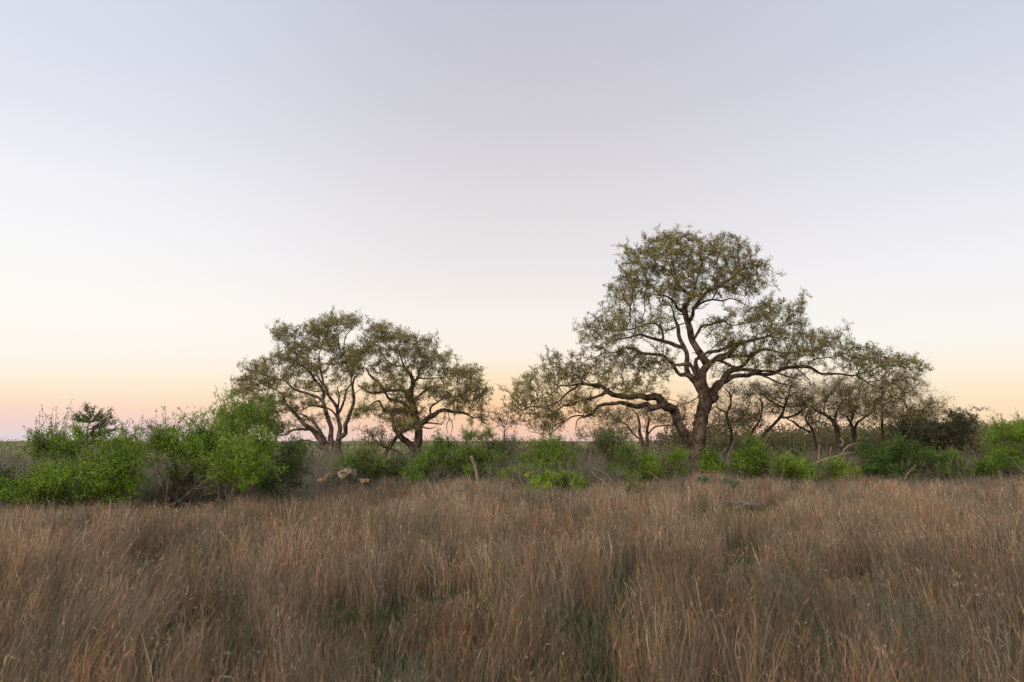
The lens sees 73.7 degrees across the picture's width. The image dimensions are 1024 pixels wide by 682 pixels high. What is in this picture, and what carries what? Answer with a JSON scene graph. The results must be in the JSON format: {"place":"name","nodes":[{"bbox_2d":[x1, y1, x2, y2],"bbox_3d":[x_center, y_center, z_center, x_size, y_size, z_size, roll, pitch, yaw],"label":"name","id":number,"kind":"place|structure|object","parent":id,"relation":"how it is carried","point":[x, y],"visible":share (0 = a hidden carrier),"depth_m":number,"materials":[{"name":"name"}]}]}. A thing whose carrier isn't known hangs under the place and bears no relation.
{"place":"outdoors","nodes":[
{"label":"outdoors","id":0,"kind":"place"},
{"bbox_2d":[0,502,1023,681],"bbox_3d":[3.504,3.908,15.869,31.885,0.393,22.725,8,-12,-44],"label":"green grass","id":1,"kind":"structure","parent":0,"point":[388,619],"depth_m":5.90,"materials":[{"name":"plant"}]},
{"bbox_2d":[0,429,1023,681],"bbox_3d":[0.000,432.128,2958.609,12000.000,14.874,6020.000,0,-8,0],"label":"ground","id":2,"kind":"structure","parent":0,"point":[860,579],"depth_m":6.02,"materials":[{"name":"beige plant"}]},
{"bbox_2d":[0,451,29,514],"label":"shrub","id":3,"kind":"object","parent":2,"relation":"on","point":[4,483],"visible":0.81,"depth_m":12.28,"materials":[{"name":"green plant"}]},
{"bbox_2d":[3,399,162,512],"bbox_3d":[-8.008,2.377,12.657,2.274,2.486,4.284,7,-11,-40],"label":"shrub","id":4,"kind":"object","parent":2,"relation":"on","point":[49,481],"visible":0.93,"depth_m":12.06,"materials":[{"name":"green plant"}]},
{"bbox_2d":[68,401,120,471],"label":"juniper","id":5,"kind":"object","parent":2,"relation":"on","point":[98,418],"visible":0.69,"depth_m":14.90,"materials":[{"name":"green plant"}]},
{"bbox_2d":[94,422,143,504],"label":"shrub","id":6,"kind":"object","parent":2,"relation":"on","point":[119,431],"visible":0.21,"depth_m":13.47,"materials":[{"name":"green plant"}]},
{"bbox_2d":[132,415,181,457],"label":"sapling","id":7,"kind":"object","parent":2,"relation":"on","point":[148,428],"visible":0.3,"depth_m":23.96,"materials":[{"name":"green plant"}]},
{"bbox_2d":[165,468,171,504],"bbox_3d":[-6.908,3.032,13.708,0.096,0.959,0.052,0,-8,0],"label":"snag","id":8,"kind":"object","parent":2,"relation":"on","point":[166,492],"visible":0.56,"depth_m":13.70,"materials":[{"name":"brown wood"}]},
{"bbox_2d":[152,467,193,514],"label":"shrub","id":9,"kind":"object","parent":2,"relation":"on","point":[183,484],"visible":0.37,"depth_m":13.83,"materials":[{"name":"brown plant"}]},
{"bbox_2d":[137,472,237,516],"bbox_3d":[-6.574,3.347,13.662,2.020,1.468,2.308,6,-10,-34],"label":"twig heap","id":10,"kind":"object","parent":2,"relation":"on","point":[182,503],"visible":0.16,"depth_m":13.48,"materials":[{"name":"brown wood"}]},
{"bbox_2d":[164,473,216,508],"bbox_3d":[-6.266,2.935,13.316,1.016,0.716,0.043,0,-8,0],"label":"fallen limb","id":11,"kind":"object","parent":10,"relation":"on","point":[187,493],"visible":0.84,"depth_m":13.31,"materials":[{"name":"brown wood"}]},
{"bbox_2d":[200,492,225,498],"bbox_3d":[-5.953,3.121,13.688,0.553,0.212,0.177,6,-10,-36],"label":"fallen log","id":12,"kind":"object","parent":10,"relation":"on","point":[207,494],"visible":0.69,"depth_m":13.61,"materials":[{"name":"brown wood"}]},
{"bbox_2d":[198,502,215,510],"bbox_3d":[-5.788,3.151,12.982,0.365,0.200,0.062,0,-8,0],"label":"fallen log","id":13,"kind":"object","parent":2,"relation":"on","point":[201,503],"visible":0.45,"depth_m":12.97,"materials":[{"name":"wood"}]},
{"bbox_2d":[139,375,297,509],"bbox_3d":[-5.982,2.240,14.016,3.847,3.210,2.507,-4,-9,26],"label":"shrub","id":14,"kind":"object","parent":2,"relation":"on","point":[188,445],"visible":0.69,"depth_m":13.65,"materials":[{"name":"green plant"}]},
{"bbox_2d":[193,422,288,517],"bbox_3d":[-4.997,2.521,12.476,2.044,2.177,1.309,-6,-10,37],"label":"shrub","id":15,"kind":"object","parent":2,"relation":"on","point":[243,462],"visible":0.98,"depth_m":12.30,"materials":[{"name":"green plant"}]},
{"bbox_2d":[239,387,298,490],"bbox_3d":[-5.904,2.613,16.236,1.652,3.041,1.213,-8,-11,43],"label":"sapling shrub","id":16,"kind":"object","parent":2,"relation":"on","point":[271,412],"visible":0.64,"depth_m":16.30,"materials":[{"name":"green plant"}]},
{"bbox_2d":[244,420,324,500],"bbox_3d":[-5.128,2.874,15.226,1.657,2.243,2.480,4,-9,-27],"label":"shrub","id":17,"kind":"object","parent":2,"relation":"on","point":[292,451],"visible":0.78,"depth_m":15.06,"materials":[{"name":"green plant"}]},
{"bbox_2d":[229,305,369,458],"bbox_3d":[-10.586,2.506,33.003,7.492,8.793,5.164,0,-8,0],"label":"live oak","id":18,"kind":"object","parent":2,"relation":"on","point":[349,321],"visible":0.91,"depth_m":32.59,"materials":[{"name":"green plant"}]},
{"bbox_2d":[274,439,343,470],"bbox_3d":[-6.920,4.391,23.644,3.797,2.166,3.339,0,-8,0],"label":"twig heap","id":19,"kind":"object","parent":2,"relation":"on","point":[319,455],"visible":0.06,"depth_m":23.47,"materials":[{"name":"wood"}]},
{"bbox_2d":[338,469,346,479],"bbox_3d":[-4.736,3.734,19.063,0.243,0.301,0.193,0,-8,0],"label":"rock","id":20,"kind":"object","parent":2,"relation":"on","point":[342,473],"visible":0.98,"depth_m":18.99,"materials":[{"name":"beige stone"}]},
{"bbox_2d":[344,467,352,475],"bbox_3d":[-4.697,3.735,19.467,0.313,0.262,0.263,0,-8,0],"label":"rock","id":21,"kind":"object","parent":2,"relation":"on","point":[349,471],"visible":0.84,"depth_m":19.37,"materials":[{"name":"beige stone"}]},
{"bbox_2d":[350,469,357,480],"bbox_3d":[-4.529,3.828,19.557,0.220,0.339,0.183,0,-8,0],"label":"rock","id":22,"kind":"object","parent":2,"relation":"on","point":[354,476],"visible":0.98,"depth_m":19.49,"materials":[{"name":"grey stone"}]},
{"bbox_2d":[322,433,390,488],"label":"shrub","id":23,"kind":"object","parent":2,"relation":"on","point":[366,456],"visible":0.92,"depth_m":19.94,"materials":[{"name":"green plant"}]},
{"bbox_2d":[360,478,369,483],"bbox_3d":[-3.839,3.672,17.855,0.256,0.155,0.203,0,-8,0],"label":"rock","id":24,"kind":"object","parent":2,"relation":"on","point":[364,481],"visible":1,"depth_m":17.80,"materials":[{"name":"beige stone"}]},
{"bbox_2d":[357,438,418,480],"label":"shrub","id":25,"kind":"object","parent":2,"relation":"on","point":[394,464],"visible":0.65,"depth_m":20.39,"materials":[{"name":"green plant"}]},
{"bbox_2d":[350,413,432,458],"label":"leaning oak","id":26,"kind":"object","parent":2,"relation":"on","point":[410,426],"visible":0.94,"depth_m":28.11,"materials":[{"name":"green plant"}]},
{"bbox_2d":[394,462,431,487],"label":"shrub","id":27,"kind":"object","parent":2,"relation":"on","point":[415,475],"visible":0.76,"depth_m":19.50,"materials":[{"name":"green plant"}]},
{"bbox_2d":[337,315,493,462],"bbox_3d":[-4.575,2.500,30.761,7.635,7.980,5.283,0,-8,0],"label":"live oak","id":28,"kind":"object","parent":2,"relation":"on","point":[384,336],"visible":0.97,"depth_m":30.53,"materials":[{"name":"green plant"}]},
{"bbox_2d":[409,437,445,480],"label":"shrub","id":29,"kind":"object","parent":2,"relation":"on","point":[426,466],"visible":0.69,"depth_m":21.24,"materials":[{"name":"green plant"}]},
{"bbox_2d":[422,428,450,475],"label":"shrub","id":30,"kind":"object","parent":2,"relation":"on","point":[437,444],"visible":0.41,"depth_m":22.07,"materials":[{"name":"green plant"}]},
{"bbox_2d":[425,413,507,483],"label":"shrub","id":31,"kind":"object","parent":2,"relation":"on","point":[480,452],"visible":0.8,"depth_m":21.83,"materials":[{"name":"green plant"}]},
{"bbox_2d":[470,455,478,487],"bbox_3d":[-0.975,3.874,18.637,0.381,1.506,0.103,0,-8,0],"label":"fence post","id":32,"kind":"object","parent":2,"relation":"on","point":[475,468],"visible":0.46,"depth_m":18.66,"materials":[{"name":"brown wood"}]},
{"bbox_2d":[484,405,522,439],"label":"sapling","id":33,"kind":"object","parent":2,"relation":"on","point":[514,421],"visible":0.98,"depth_m":26.72,"materials":[{"name":"green plant"}]},
{"bbox_2d":[490,425,527,470],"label":"shrub","id":34,"kind":"object","parent":2,"relation":"on","point":[513,439],"visible":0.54,"depth_m":23.00,"materials":[{"name":"green plant"}]},
{"bbox_2d":[0,436,1023,543],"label":"brush","id":35,"kind":"object","parent":2,"relation":"on","point":[151,486],"depth_m":19.16,"materials":[{"name":"green plant"}]},
{"bbox_2d":[786,436,872,464],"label":"fallen branch","id":36,"kind":"object","parent":35,"relation":"on","point":[824,459],"visible":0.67,"depth_m":21.70,"materials":[{"name":"brown wood"}]},
{"bbox_2d":[0,411,1023,466],"bbox_3d":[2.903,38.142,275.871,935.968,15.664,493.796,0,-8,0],"label":"brush","id":37,"kind":"object","parent":2,"relation":"on","point":[779,439],"depth_m":48.55,"materials":[{"name":"green plant"}]},
{"bbox_2d":[494,425,580,492],"bbox_3d":[0.753,3.457,19.105,2.472,2.185,2.297,0,-8,0],"label":"shrub","id":38,"kind":"object","parent":2,"relation":"on","point":[558,455],"visible":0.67,"depth_m":18.74,"materials":[{"name":"green plant"}]},
{"bbox_2d":[519,462,573,495],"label":"shrub","id":39,"kind":"object","parent":2,"relation":"on","point":[548,476],"visible":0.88,"depth_m":16.19,"materials":[{"name":"green plant"}]},
{"bbox_2d":[526,408,569,439],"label":"sapling","id":40,"kind":"object","parent":2,"relation":"on","point":[544,422],"visible":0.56,"depth_m":26.71,"materials":[{"name":"green plant"}]},
{"bbox_2d":[543,460,574,491],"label":"shrub","id":41,"kind":"object","parent":2,"relation":"on","point":[562,482],"visible":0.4,"depth_m":16.65,"materials":[{"name":"green plant"}]},
{"bbox_2d":[555,472,595,491],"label":"shrub","id":42,"kind":"object","parent":2,"relation":"on","point":[578,484],"visible":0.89,"depth_m":16.34,"materials":[{"name":"green plant"}]},
{"bbox_2d":[547,412,643,476],"bbox_3d":[2.749,3.676,22.310,3.407,2.781,3.268,0,-8,0],"label":"shrub","id":43,"kind":"object","parent":2,"relation":"on","point":[606,436],"visible":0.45,"depth_m":22.04,"materials":[{"name":"green plant"}]},
{"bbox_2d":[571,450,643,488],"bbox_3d":[2.202,4.079,18.971,2.828,2.105,2.574,0,-8,0],"label":"twig heap","id":44,"kind":"object","parent":2,"relation":"on","point":[615,474],"visible":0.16,"depth_m":19.06,"materials":[{"name":"brown wood"}]},
{"bbox_2d":[585,470,637,499],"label":"fallen branch","id":45,"kind":"object","parent":2,"relation":"on","point":[604,481],"visible":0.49,"depth_m":16.88,"materials":[{"name":"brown wood"}]},
{"bbox_2d":[602,438,642,482],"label":"shrub","id":46,"kind":"object","parent":2,"relation":"on","point":[622,454],"visible":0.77,"depth_m":19.87,"materials":[{"name":"green plant"}]},
{"bbox_2d":[618,461,647,500],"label":"shrub","id":47,"kind":"object","parent":2,"relation":"on","point":[634,483],"visible":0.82,"depth_m":16.02,"materials":[{"name":"green plant"}]},
{"bbox_2d":[582,393,696,459],"bbox_3d":[6.545,4.923,34.801,6.543,4.924,5.498,0,-8,0],"label":"oak","id":48,"kind":"object","parent":2,"relation":"on","point":[615,418],"visible":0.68,"depth_m":34.60,"materials":[{"name":"green plant"}]},
{"bbox_2d":[632,443,671,480],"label":"shrub","id":49,"kind":"object","parent":2,"relation":"on","point":[655,469],"visible":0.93,"depth_m":21.00,"materials":[{"name":"green plant"}]},
{"bbox_2d":[661,435,692,478],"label":"shrub","id":50,"kind":"object","parent":2,"relation":"on","point":[676,456],"visible":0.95,"depth_m":21.69,"materials":[{"name":"green plant"}]},
{"bbox_2d":[630,428,725,479],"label":"bush","id":51,"kind":"object","parent":2,"relation":"on","point":[664,462],"visible":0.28,"depth_m":22.40,"materials":[{"name":"green plant"}]},
{"bbox_2d":[698,476,708,485],"bbox_3d":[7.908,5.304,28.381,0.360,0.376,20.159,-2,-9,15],"label":"prickly pear","id":52,"kind":"object","parent":2,"relation":"on","point":[704,478],"visible":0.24,"depth_m":18.84,"materials":[{"name":"green plant"}]},
{"bbox_2d":[690,445,726,475],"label":"shrub","id":53,"kind":"object","parent":2,"relation":"on","point":[708,461],"visible":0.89,"depth_m":21.96,"materials":[{"name":"green plant"}]},
{"bbox_2d":[497,222,934,474],"bbox_3d":[8.024,0.202,26.308,17.480,10.819,5.373,0,-8,0],"label":"live oak","id":54,"kind":"object","parent":2,"relation":"on","point":[707,397],"visible":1,"depth_m":25.85,"materials":[{"name":"green plant"}]},
{"bbox_2d":[720,476,730,486],"bbox_3d":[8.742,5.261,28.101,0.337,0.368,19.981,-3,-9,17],"label":"prickly pear","id":55,"kind":"object","parent":2,"relation":"on","point":[725,478],"visible":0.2,"depth_m":18.68,"materials":[{"name":"green plant"}]},
{"bbox_2d":[687,377,769,454],"bbox_3d":[10.631,4.274,32.722,3.663,5.296,5.432,-6,-10,36],"label":"oak","id":56,"kind":"object","parent":2,"relation":"on","point":[730,421],"visible":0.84,"depth_m":32.51,"materials":[{"name":"green plant"}]},
{"bbox_2d":[728,479,739,488],"bbox_3d":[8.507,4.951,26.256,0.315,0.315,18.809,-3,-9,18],"label":"prickly pear","id":57,"kind":"object","parent":2,"relation":"on","point":[734,483],"visible":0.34,"depth_m":17.43,"materials":[{"name":"green plant"}]},
{"bbox_2d":[722,492,760,508],"bbox_3d":[5.585,3.948,16.568,0.958,0.493,1.193,0,-8,0],"label":"twig heap","id":58,"kind":"object","parent":2,"relation":"on","point":[746,503],"visible":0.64,"depth_m":16.46,"materials":[{"name":"wood"}]},
{"bbox_2d":[711,376,778,449],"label":"oak","id":59,"kind":"object","parent":2,"relation":"on","point":[749,401],"visible":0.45,"depth_m":34.19,"materials":[{"name":"green plant"}]},
{"bbox_2d":[718,419,780,478],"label":"shrub","id":60,"kind":"object","parent":2,"relation":"on","point":[748,461],"visible":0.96,"depth_m":21.88,"materials":[{"name":"green plant"}]},
{"bbox_2d":[766,447,801,484],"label":"shrub","id":61,"kind":"object","parent":2,"relation":"on","point":[774,462],"visible":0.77,"depth_m":20.08,"materials":[{"name":"green plant"}]},
{"bbox_2d":[741,369,829,450],"bbox_3d":[13.172,4.021,32.763,4.392,5.812,5.097,0,-8,0],"label":"oak","id":62,"kind":"object","parent":2,"relation":"on","point":[793,382],"visible":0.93,"depth_m":32.65,"materials":[{"name":"green plant"}]},
{"bbox_2d":[756,446,823,476],"bbox_3d":[9.506,4.414,22.967,3.242,1.928,2.328,-3,-9,23],"label":"twig heap","id":63,"kind":"object","parent":2,"relation":"on","point":[786,455],"visible":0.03,"depth_m":22.67,"materials":[{"name":"brown wood"}]},
{"bbox_2d":[777,438,819,461],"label":"shrub","id":64,"kind":"object","parent":2,"relation":"on","point":[799,450],"visible":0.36,"depth_m":23.50,"materials":[{"name":"green plant"}]},
{"bbox_2d":[774,449,823,483],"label":"shrub","id":65,"kind":"object","parent":2,"relation":"on","point":[798,471],"visible":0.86,"depth_m":19.93,"materials":[{"name":"green plant"}]},
{"bbox_2d":[771,386,833,457],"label":"oak","id":66,"kind":"object","parent":2,"relation":"on","point":[807,416],"visible":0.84,"depth_m":33.19,"materials":[{"name":"green plant"}]},
{"bbox_2d":[792,365,874,454],"bbox_3d":[15.936,4.166,34.140,7.195,5.997,4.091,8,-11,-43],"label":"oak","id":67,"kind":"object","parent":2,"relation":"on","point":[839,396],"visible":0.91,"depth_m":33.52,"materials":[{"name":"green plant"}]},
{"bbox_2d":[822,451,862,481],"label":"shrub","id":68,"kind":"object","parent":2,"relation":"on","point":[836,466],"visible":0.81,"depth_m":20.03,"materials":[{"name":"green plant"}]},
{"bbox_2d":[826,376,901,458],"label":"oak","id":69,"kind":"object","parent":2,"relation":"on","point":[853,429],"visible":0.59,"depth_m":34.41,"materials":[{"name":"green plant"}]},
{"bbox_2d":[841,372,938,447],"bbox_3d":[19.369,4.293,34.168,6.747,5.819,3.752,4,-9,-23],"label":"oak","id":70,"kind":"object","parent":2,"relation":"on","point":[889,408],"visible":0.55,"depth_m":33.80,"materials":[{"name":"green plant"}]},
{"bbox_2d":[845,426,959,481],"bbox_3d":[12.470,3.817,21.712,4.529,2.272,3.074,0,-8,0],"label":"evergreen shrub","id":71,"kind":"object","parent":2,"relation":"on","point":[878,459],"visible":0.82,"depth_m":21.23,"materials":[{"name":"green plant"}]},
{"bbox_2d":[866,369,961,433],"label":"oak","id":72,"kind":"object","parent":2,"relation":"on","point":[924,402],"visible":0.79,"depth_m":32.82,"materials":[{"name":"green plant"}]},
{"bbox_2d":[888,405,989,456],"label":"bush","id":73,"kind":"object","parent":2,"relation":"on","point":[958,425],"visible":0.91,"depth_m":29.96,"materials":[{"name":"green plant"}]},
{"bbox_2d":[929,437,980,481],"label":"shrub","id":74,"kind":"object","parent":2,"relation":"on","point":[954,464],"visible":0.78,"depth_m":20.99,"materials":[{"name":"green plant"}]},
{"bbox_2d":[939,439,1011,480],"bbox_3d":[15.534,4.481,23.037,3.756,2.402,2.598,0,-8,0],"label":"twig heap","id":75,"kind":"object","parent":2,"relation":"on","point":[972,456],"visible":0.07,"depth_m":22.83,"materials":[{"name":"brown wood"}]},
{"bbox_2d":[963,440,1020,479],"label":"shrub","id":76,"kind":"object","parent":2,"relation":"on","point":[990,464],"visible":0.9,"depth_m":20.94,"materials":[{"name":"green plant"}]},
{"bbox_2d":[978,410,1023,478],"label":"shrub","id":77,"kind":"object","parent":2,"relation":"on","point":[1012,431],"visible":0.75,"depth_m":22.11,"materials":[{"name":"green plant"}]},
{"bbox_2d":[0,0,1023,440],"label":"sky","id":78,"kind":"structure","parent":0,"point":[180,179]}
]}

